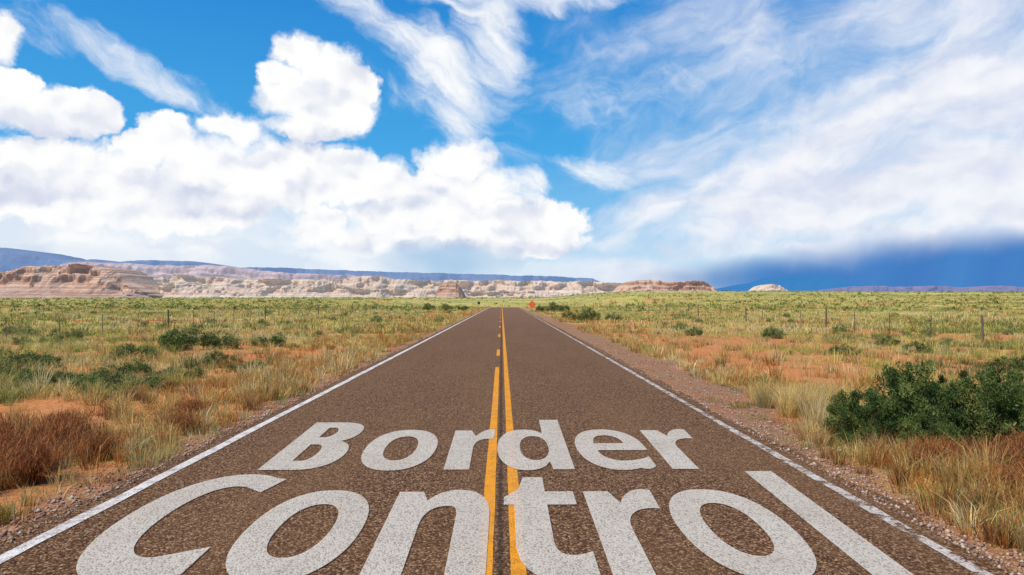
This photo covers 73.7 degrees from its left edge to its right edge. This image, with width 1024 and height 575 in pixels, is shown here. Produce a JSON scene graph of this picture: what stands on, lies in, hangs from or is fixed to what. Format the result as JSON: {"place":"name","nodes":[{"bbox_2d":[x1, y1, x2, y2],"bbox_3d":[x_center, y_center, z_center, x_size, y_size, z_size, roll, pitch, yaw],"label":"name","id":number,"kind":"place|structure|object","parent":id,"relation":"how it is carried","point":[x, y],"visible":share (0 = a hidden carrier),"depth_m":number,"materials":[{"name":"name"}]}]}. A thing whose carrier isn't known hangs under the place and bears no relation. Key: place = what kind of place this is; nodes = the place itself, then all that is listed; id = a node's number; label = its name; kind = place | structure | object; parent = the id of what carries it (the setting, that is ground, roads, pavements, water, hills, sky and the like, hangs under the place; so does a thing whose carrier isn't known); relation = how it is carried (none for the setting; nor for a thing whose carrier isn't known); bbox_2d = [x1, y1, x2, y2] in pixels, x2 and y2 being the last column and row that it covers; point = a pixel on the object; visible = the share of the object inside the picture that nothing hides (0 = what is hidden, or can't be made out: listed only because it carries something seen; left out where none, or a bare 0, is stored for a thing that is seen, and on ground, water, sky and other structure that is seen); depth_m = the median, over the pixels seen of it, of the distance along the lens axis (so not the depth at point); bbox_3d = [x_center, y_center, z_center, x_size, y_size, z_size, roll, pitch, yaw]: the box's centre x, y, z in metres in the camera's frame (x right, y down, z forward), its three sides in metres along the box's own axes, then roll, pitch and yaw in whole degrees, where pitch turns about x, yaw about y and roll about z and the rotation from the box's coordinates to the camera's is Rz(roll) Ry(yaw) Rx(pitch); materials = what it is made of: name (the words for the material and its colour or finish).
{"place":"outdoors","nodes":[
{"label":"outdoors","id":0,"kind":"place"},
{"bbox_2d":[0,264,164,297],"bbox_3d":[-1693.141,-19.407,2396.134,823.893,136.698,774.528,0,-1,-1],"label":"mesa","id":1,"kind":"structure","parent":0,"point":[75,281],"depth_m":2444.66,"materials":[{"name":"beige stone"}]},
{"bbox_2d":[60,261,358,279],"bbox_3d":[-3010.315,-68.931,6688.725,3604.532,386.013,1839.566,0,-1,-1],"label":"mesa","id":2,"kind":"structure","parent":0,"point":[200,270],"depth_m":6910.97,"materials":[{"name":"beige stone"}]},
{"bbox_2d":[0,248,599,281],"bbox_3d":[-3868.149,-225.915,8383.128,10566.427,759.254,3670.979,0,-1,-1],"label":"plateau","id":3,"kind":"structure","parent":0,"point":[12,259],"depth_m":8925.25,"materials":[{"name":"stone"}]},
{"bbox_2d":[154,283,592,297],"bbox_3d":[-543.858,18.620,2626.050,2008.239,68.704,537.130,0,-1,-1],"label":"hills","id":4,"kind":"structure","parent":0,"point":[331,290],"depth_m":2568.95,"materials":[{"name":"beige stone"}]},
{"bbox_2d":[150,274,620,292],"bbox_3d":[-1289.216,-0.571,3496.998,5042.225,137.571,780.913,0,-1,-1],"label":"hills","id":5,"kind":"structure","parent":0,"point":[374,282],"depth_m":3561.96,"materials":[{"name":"beige stone"}]},
{"bbox_2d":[435,282,466,297],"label":"butte","id":6,"kind":"object","parent":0,"point":[449,290],"visible":0.59,"depth_m":1873.45,"materials":[{"name":"beige stone"}]},
{"bbox_2d":[0,307,1017,574],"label":"road","id":7,"kind":"structure","parent":0,"point":[504,441],"depth_m":7.00,"materials":[{"name":"asphalt"}]},
{"bbox_2d":[0,291,1023,571],"bbox_3d":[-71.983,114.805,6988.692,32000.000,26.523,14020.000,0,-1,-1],"label":"ground","id":8,"kind":"structure","parent":0,"point":[588,337],"depth_m":26.79,"materials":[{"name":"brown soil"}]},
{"bbox_2d":[0,346,13,356],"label":"sage bush","id":9,"kind":"object","parent":8,"relation":"on","point":[6,351],"visible":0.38,"depth_m":25.71,"materials":[{"name":"green plant"}]},
{"bbox_2d":[2,326,18,334],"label":"sage bush","id":10,"kind":"object","parent":8,"relation":"on","point":[8,330],"visible":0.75,"depth_m":43.02,"materials":[{"name":"green plant"}]},
{"bbox_2d":[0,454,20,482],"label":"dry bush","id":11,"kind":"object","parent":8,"relation":"on","point":[9,461],"visible":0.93,"depth_m":7.41,"materials":[{"name":"brown plant"}]},
{"bbox_2d":[0,362,23,375],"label":"green bush","id":12,"kind":"object","parent":8,"relation":"on","point":[2,369],"visible":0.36,"depth_m":17.89,"materials":[{"name":"green plant"}]},
{"bbox_2d":[11,335,34,345],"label":"sage bush","id":13,"kind":"object","parent":8,"relation":"on","point":[17,342],"visible":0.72,"depth_m":31.50,"materials":[{"name":"green plant"}]},
{"bbox_2d":[0,368,49,383],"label":"green bush","id":14,"kind":"object","parent":8,"relation":"on","point":[29,374],"visible":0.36,"depth_m":17.17,"materials":[{"name":"green plant"}]},
{"bbox_2d":[15,327,35,335],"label":"sage bush","id":15,"kind":"object","parent":8,"relation":"on","point":[28,332],"visible":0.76,"depth_m":41.53,"materials":[{"name":"green plant"}]},
{"bbox_2d":[0,409,58,446],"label":"dry bush","id":16,"kind":"object","parent":8,"relation":"on","point":[4,424],"visible":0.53,"depth_m":9.23,"materials":[{"name":"brown plant"}]},
{"bbox_2d":[0,352,63,368],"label":"green bush","id":17,"kind":"object","parent":8,"relation":"on","point":[48,358],"visible":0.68,"depth_m":20.79,"materials":[{"name":"green plant"}]},
{"bbox_2d":[0,349,63,363],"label":"green bush","id":18,"kind":"object","parent":8,"relation":"on","point":[46,355],"visible":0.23,"depth_m":22.42,"materials":[{"name":"plant"}]},
{"bbox_2d":[0,419,68,452],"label":"dry bush","id":19,"kind":"object","parent":8,"relation":"on","point":[13,435],"visible":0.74,"depth_m":8.32,"materials":[{"name":"brown plant"}]},
{"bbox_2d":[0,423,81,475],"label":"dry bush","id":20,"kind":"object","parent":8,"relation":"on","point":[11,442],"visible":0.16,"depth_m":8.32,"materials":[{"name":"brown plant"}]},
{"bbox_2d":[0,429,98,487],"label":"dry bush","id":21,"kind":"object","parent":8,"relation":"on","point":[30,457],"visible":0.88,"depth_m":7.75,"materials":[{"name":"brown plant"}]},
{"bbox_2d":[39,332,65,343],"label":"sage bush","id":22,"kind":"object","parent":8,"relation":"on","point":[59,337],"visible":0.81,"depth_m":32.71,"materials":[{"name":"green plant"}]},
{"bbox_2d":[0,414,113,448],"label":"dry bush","id":23,"kind":"object","parent":8,"relation":"on","point":[55,425],"visible":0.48,"depth_m":9.15,"materials":[{"name":"brown plant"}]},
{"bbox_2d":[31,371,99,388],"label":"green bush","id":24,"kind":"object","parent":8,"relation":"on","point":[54,379],"visible":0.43,"depth_m":16.80,"materials":[{"name":"green plant"}]},
{"bbox_2d":[28,403,105,438],"bbox_3d":[-6.793,2.061,10.264,1.414,0.646,1.348,1,-1,-27],"label":"dry bush","id":25,"kind":"object","parent":8,"relation":"on","point":[74,418],"visible":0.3,"depth_m":10.28,"materials":[{"name":"brown plant"}]},
{"bbox_2d":[62,328,84,338],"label":"sage bush","id":26,"kind":"object","parent":8,"relation":"on","point":[75,334],"visible":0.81,"depth_m":36.28,"materials":[{"name":"green plant"}]},
{"bbox_2d":[57,425,141,460],"bbox_3d":[-5.440,2.032,8.879,1.170,0.530,1.234,0,-1,-7],"label":"dry bush","id":27,"kind":"object","parent":8,"relation":"on","point":[92,442],"visible":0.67,"depth_m":8.84,"materials":[{"name":"brown plant"}]},
{"bbox_2d":[68,370,139,390],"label":"green bush","id":28,"kind":"object","parent":8,"relation":"on","point":[114,376],"visible":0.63,"depth_m":16.31,"materials":[{"name":"green plant"}]},
{"bbox_2d":[89,358,156,374],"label":"green bush","id":29,"kind":"object","parent":8,"relation":"on","point":[141,366],"visible":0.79,"depth_m":19.66,"materials":[{"name":"green plant"}]},
{"bbox_2d":[108,343,157,360],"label":"green bush","id":30,"kind":"object","parent":8,"relation":"on","point":[130,349],"visible":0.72,"depth_m":23.79,"materials":[{"name":"green plant"}]},
{"bbox_2d":[135,320,148,325],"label":"sage bush","id":31,"kind":"object","parent":8,"relation":"on","point":[143,323],"visible":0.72,"depth_m":55.66,"materials":[{"name":"green plant"}]},
{"bbox_2d":[113,375,178,391],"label":"green bush","id":32,"kind":"object","parent":8,"relation":"on","point":[151,381],"visible":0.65,"depth_m":15.98,"materials":[{"name":"green plant"}]},
{"bbox_2d":[153,321,166,328],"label":"sage bush","id":33,"kind":"object","parent":8,"relation":"on","point":[163,324],"visible":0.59,"depth_m":49.95,"materials":[{"name":"green plant"}]},
{"bbox_2d":[139,408,213,434],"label":"dry bush","id":34,"kind":"object","parent":8,"relation":"on","point":[184,416],"visible":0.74,"depth_m":10.45,"materials":[{"name":"brown plant"}]},
{"bbox_2d":[158,329,195,345],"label":"green bush","id":35,"kind":"object","parent":8,"relation":"on","point":[172,335],"visible":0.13,"depth_m":30.64,"materials":[{"name":"green plant"}]},
{"bbox_2d":[150,364,209,377],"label":"green bush","id":36,"kind":"object","parent":8,"relation":"on","point":[200,372],"visible":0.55,"depth_m":18.79,"materials":[{"name":"green plant"}]},
{"bbox_2d":[158,324,214,350],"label":"green bush","id":37,"kind":"object","parent":8,"relation":"on","point":[177,336],"visible":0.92,"depth_m":28.47,"materials":[{"name":"green plant"}]},
{"bbox_2d":[183,326,199,335],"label":"sage bush","id":38,"kind":"object","parent":8,"relation":"on","point":[186,328],"visible":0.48,"depth_m":41.02,"materials":[{"name":"green plant"}]},
{"bbox_2d":[157,394,229,415],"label":"dry bush","id":39,"kind":"object","parent":8,"relation":"on","point":[190,404],"visible":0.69,"depth_m":12.14,"materials":[{"name":"plant"}]},
{"bbox_2d":[0,303,425,338],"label":"wire fence","id":40,"kind":"object","parent":8,"relation":"on","point":[193,316],"visible":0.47,"depth_m":54.77,"materials":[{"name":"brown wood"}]},
{"bbox_2d":[201,350,238,364],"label":"green bush","id":41,"kind":"object","parent":8,"relation":"on","point":[213,355],"visible":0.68,"depth_m":22.77,"materials":[{"name":"green plant"}]},
{"bbox_2d":[202,330,243,348],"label":"green bush","id":42,"kind":"object","parent":8,"relation":"on","point":[216,341],"visible":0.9,"depth_m":29.84,"materials":[{"name":"green plant"}]},
{"bbox_2d":[220,358,266,371],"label":"green bush","id":43,"kind":"object","parent":8,"relation":"on","point":[245,364],"visible":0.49,"depth_m":20.88,"materials":[{"name":"green plant"}]},
{"bbox_2d":[254,318,269,324],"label":"sage bush","id":44,"kind":"object","parent":8,"relation":"on","point":[262,321],"visible":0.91,"depth_m":56.62,"materials":[{"name":"green plant"}]},
{"bbox_2d":[249,332,286,346],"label":"green bush","id":45,"kind":"object","parent":8,"relation":"on","point":[275,339],"visible":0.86,"depth_m":31.48,"materials":[{"name":"green plant"}]},
{"bbox_2d":[277,331,292,338],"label":"sage bush","id":46,"kind":"object","parent":8,"relation":"on","point":[284,335],"visible":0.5,"depth_m":36.64,"materials":[{"name":"green plant"}]},
{"bbox_2d":[369,317,380,323],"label":"sage bush","id":47,"kind":"object","parent":8,"relation":"on","point":[378,319],"visible":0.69,"depth_m":59.62,"materials":[{"name":"green plant"}]},
{"bbox_2d":[421,302,434,309],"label":"green bush","id":48,"kind":"object","parent":8,"relation":"on","point":[427,307],"visible":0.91,"depth_m":133.53,"materials":[{"name":"green plant"}]},
{"bbox_2d":[435,316,444,321],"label":"sage bush","id":49,"kind":"object","parent":8,"relation":"on","point":[441,318],"visible":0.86,"depth_m":63.92,"materials":[{"name":"green plant"}]},
{"bbox_2d":[440,303,452,310],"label":"green bush","id":50,"kind":"object","parent":8,"relation":"on","point":[445,306],"visible":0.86,"depth_m":127.54,"materials":[{"name":"green plant"}]},
{"bbox_2d":[457,305,467,310],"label":"green bush","id":51,"kind":"object","parent":8,"relation":"on","point":[463,308],"visible":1,"depth_m":129.69,"materials":[{"name":"green plant"}]},
{"bbox_2d":[0,293,1023,552],"bbox_3d":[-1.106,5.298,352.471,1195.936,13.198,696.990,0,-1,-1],"label":"grass","id":52,"kind":"structure","parent":8,"relation":"on","point":[806,403],"depth_m":20.79,"materials":[{"name":"plant"}]},
{"bbox_2d":[0,342,1023,574],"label":"gravel","id":53,"kind":"structure","parent":8,"relation":"on","point":[960,542],"depth_m":7.62,"materials":[{"name":"gravel"}]},
{"bbox_2d":[0,290,1023,311],"bbox_3d":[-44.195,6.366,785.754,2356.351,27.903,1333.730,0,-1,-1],"label":"scrub","id":54,"kind":"object","parent":8,"relation":"on","point":[210,307],"visible":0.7,"depth_m":229.11,"materials":[{"name":"green plant"}]},
{"bbox_2d":[528,301,535,311],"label":"warning sign","id":55,"kind":"object","parent":8,"relation":"on","point":[531,304],"visible":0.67,"depth_m":112.00,"materials":[{"name":"metal"}]},
{"bbox_2d":[535,304,547,311],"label":"green bush","id":56,"kind":"object","parent":8,"relation":"on","point":[541,308],"visible":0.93,"depth_m":119.87,"materials":[{"name":"green plant"}]},
{"bbox_2d":[546,301,561,311],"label":"green bush","id":57,"kind":"object","parent":8,"relation":"on","point":[558,306],"visible":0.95,"depth_m":117.70,"materials":[{"name":"green plant"}]},
{"bbox_2d":[556,303,569,311],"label":"green bush","id":58,"kind":"object","parent":8,"relation":"on","point":[567,307],"visible":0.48,"depth_m":123.79,"materials":[{"name":"green plant"}]},
{"bbox_2d":[562,310,574,318],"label":"green bush","id":59,"kind":"object","parent":8,"relation":"on","point":[567,314],"visible":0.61,"depth_m":73.91,"materials":[{"name":"green plant"}]},
{"bbox_2d":[570,310,590,320],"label":"green bush","id":60,"kind":"object","parent":8,"relation":"on","point":[584,315],"visible":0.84,"depth_m":67.94,"materials":[{"name":"green plant"}]},
{"bbox_2d":[580,307,601,320],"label":"green bush","id":61,"kind":"object","parent":8,"relation":"on","point":[593,314],"visible":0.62,"depth_m":69.68,"materials":[{"name":"green plant"}]},
{"bbox_2d":[604,312,622,320],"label":"green bush","id":62,"kind":"object","parent":8,"relation":"on","point":[612,317],"visible":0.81,"depth_m":65.69,"materials":[{"name":"green plant"}]},
{"bbox_2d":[673,325,685,331],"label":"sage bush","id":63,"kind":"object","parent":8,"relation":"on","point":[679,328],"visible":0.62,"depth_m":44.04,"materials":[{"name":"green plant"}]},
{"bbox_2d":[681,326,703,335],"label":"green bush","id":64,"kind":"object","parent":8,"relation":"on","point":[694,331],"visible":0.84,"depth_m":39.89,"materials":[{"name":"green plant"}]},
{"bbox_2d":[763,325,780,337],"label":"sage bush","id":65,"kind":"object","parent":8,"relation":"on","point":[771,329],"visible":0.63,"depth_m":38.54,"materials":[{"name":"green plant"}]},
{"bbox_2d":[761,328,786,338],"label":"green bush","id":66,"kind":"object","parent":8,"relation":"on","point":[769,334],"visible":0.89,"depth_m":38.00,"materials":[{"name":"green plant"}]},
{"bbox_2d":[575,302,1019,340],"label":"wire fence","id":67,"kind":"object","parent":8,"relation":"on","point":[982,330],"visible":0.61,"depth_m":47.28,"materials":[{"name":"metal"}]},
{"bbox_2d":[832,325,846,333],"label":"sage bush","id":68,"kind":"object","parent":8,"relation":"on","point":[835,328],"visible":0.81,"depth_m":42.05,"materials":[{"name":"green plant"}]},
{"bbox_2d":[828,343,863,355],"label":"green bush","id":69,"kind":"object","parent":8,"relation":"on","point":[837,347],"visible":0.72,"depth_m":26.06,"materials":[{"name":"green plant"}]},
{"bbox_2d":[822,387,901,445],"bbox_3d":[5.012,1.843,9.807,1.046,0.905,1.016,-1,-1,39],"label":"green bush","id":70,"kind":"object","parent":8,"relation":"on","point":[843,407],"visible":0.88,"depth_m":9.65,"materials":[{"name":"green plant"}]},
{"bbox_2d":[874,336,899,346],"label":"green bush","id":71,"kind":"object","parent":8,"relation":"on","point":[883,340],"visible":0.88,"depth_m":32.00,"materials":[{"name":"green plant"}]},
{"bbox_2d":[890,312,899,317],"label":"sage bush","id":72,"kind":"object","parent":8,"relation":"on","point":[895,313],"visible":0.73,"depth_m":79.16,"materials":[{"name":"green plant"}]},
{"bbox_2d":[902,341,933,353],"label":"green bush","id":73,"kind":"object","parent":8,"relation":"on","point":[921,346],"visible":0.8,"depth_m":28.05,"materials":[{"name":"green plant"}]},
{"bbox_2d":[864,358,976,444],"bbox_3d":[5.744,1.673,9.730,1.469,1.361,1.349,0,-1,-23],"label":"green bush","id":74,"kind":"object","parent":8,"relation":"on","point":[920,403],"visible":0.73,"depth_m":9.56,"materials":[{"name":"green plant"}]},
{"bbox_2d":[871,433,972,469],"bbox_3d":[4.966,1.988,8.227,1.023,0.580,1.080,-1,-1,36],"label":"dry bush","id":75,"kind":"object","parent":8,"relation":"on","point":[927,449],"visible":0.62,"depth_m":8.17,"materials":[{"name":"brown plant"}]},
{"bbox_2d":[920,328,936,336],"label":"sage bush","id":76,"kind":"object","parent":8,"relation":"on","point":[927,332],"visible":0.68,"depth_m":38.48,"materials":[{"name":"green plant"}]},
{"bbox_2d":[895,413,962,450],"bbox_3d":[5.534,1.989,9.037,0.800,0.659,0.777,-1,-1,36],"label":"green bush","id":77,"kind":"object","parent":8,"relation":"on","point":[935,428],"visible":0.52,"depth_m":9.00,"materials":[{"name":"green plant"}]},
{"bbox_2d":[897,374,965,430],"bbox_3d":[6.162,1.830,10.217,1.164,1.124,1.170,0,-1,-18],"label":"green bush","id":78,"kind":"object","parent":8,"relation":"on","point":[930,402],"visible":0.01,"depth_m":10.07,"materials":[{"name":"green plant"}]},
{"bbox_2d":[937,337,955,344],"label":"sage bush","id":79,"kind":"object","parent":8,"relation":"on","point":[947,340],"visible":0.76,"depth_m":33.64,"materials":[{"name":"green plant"}]},
{"bbox_2d":[906,431,998,463],"bbox_3d":[5.469,2.041,8.517,1.170,0.548,1.234,-1,-1,31],"label":"dry bush","id":80,"kind":"object","parent":8,"relation":"on","point":[951,443],"visible":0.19,"depth_m":8.46,"materials":[{"name":"plant"}]},
{"bbox_2d":[937,357,1023,450],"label":"green bush","id":81,"kind":"object","parent":8,"relation":"on","point":[988,405],"visible":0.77,"depth_m":9.34,"materials":[{"name":"green plant"}]},
{"bbox_2d":[949,425,1023,469],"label":"dry bush","id":82,"kind":"object","parent":8,"relation":"on","point":[1012,447],"visible":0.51,"depth_m":8.07,"materials":[{"name":"brown plant"}]},
{"bbox_2d":[962,481,1022,513],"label":"dry bush","id":83,"kind":"object","parent":8,"relation":"on","point":[1006,497],"visible":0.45,"depth_m":6.58,"materials":[{"name":"brown plant"}]},
{"bbox_2d":[968,368,1023,423],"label":"green bush","id":84,"kind":"object","parent":8,"relation":"on","point":[1018,376],"visible":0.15,"depth_m":10.18,"materials":[{"name":"green plant"}]},
{"bbox_2d":[972,451,1023,493],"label":"dry bush","id":85,"kind":"object","parent":8,"relation":"on","point":[1019,468],"visible":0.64,"depth_m":7.36,"materials":[{"name":"brown plant"}]},
{"bbox_2d":[973,355,1023,371],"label":"green bush","id":86,"kind":"object","parent":8,"relation":"on","point":[1012,364],"visible":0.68,"depth_m":19.99,"materials":[{"name":"green plant"}]},
{"bbox_2d":[1003,329,1013,334],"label":"sage bush","id":87,"kind":"object","parent":8,"relation":"on","point":[1008,332],"visible":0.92,"depth_m":39.51,"materials":[{"name":"green plant"}]},
{"bbox_2d":[1009,354,1023,365],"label":"green bush","id":88,"kind":"object","parent":8,"relation":"on","point":[1019,359],"visible":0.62,"depth_m":21.48,"materials":[{"name":"green plant"}]},
{"bbox_2d":[1014,474,1023,507],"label":"dry bush","id":89,"kind":"object","parent":8,"relation":"on","point":[1019,489],"visible":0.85,"depth_m":6.60,"materials":[{"name":"brown plant"}]},
{"bbox_2d":[0,0,1023,288],"label":"sky","id":90,"kind":"structure","parent":0,"point":[717,143],"materials":[{"name":"blue"}]},
{"bbox_2d":[612,280,716,291],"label":"mesa","id":91,"kind":"structure","parent":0,"point":[649,285],"depth_m":2484.08,"materials":[{"name":"beige stone"}]},
{"bbox_2d":[748,284,787,290],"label":"butte","id":92,"kind":"object","parent":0,"point":[767,287],"visible":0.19,"depth_m":2701.11,"materials":[{"name":"beige stone"}]},
{"bbox_2d":[716,274,866,290],"bbox_3d":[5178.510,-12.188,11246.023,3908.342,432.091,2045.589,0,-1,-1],"label":"mountain","id":93,"kind":"structure","parent":0,"point":[799,282],"depth_m":11444.35,"materials":[{"name":"blue stone"}]},
{"bbox_2d":[817,286,1023,290],"bbox_3d":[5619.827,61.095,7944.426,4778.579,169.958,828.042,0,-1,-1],"label":"mesa","id":94,"kind":"structure","parent":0,"point":[933,288],"depth_m":8027.84,"materials":[{"name":"stone"}]}
]}

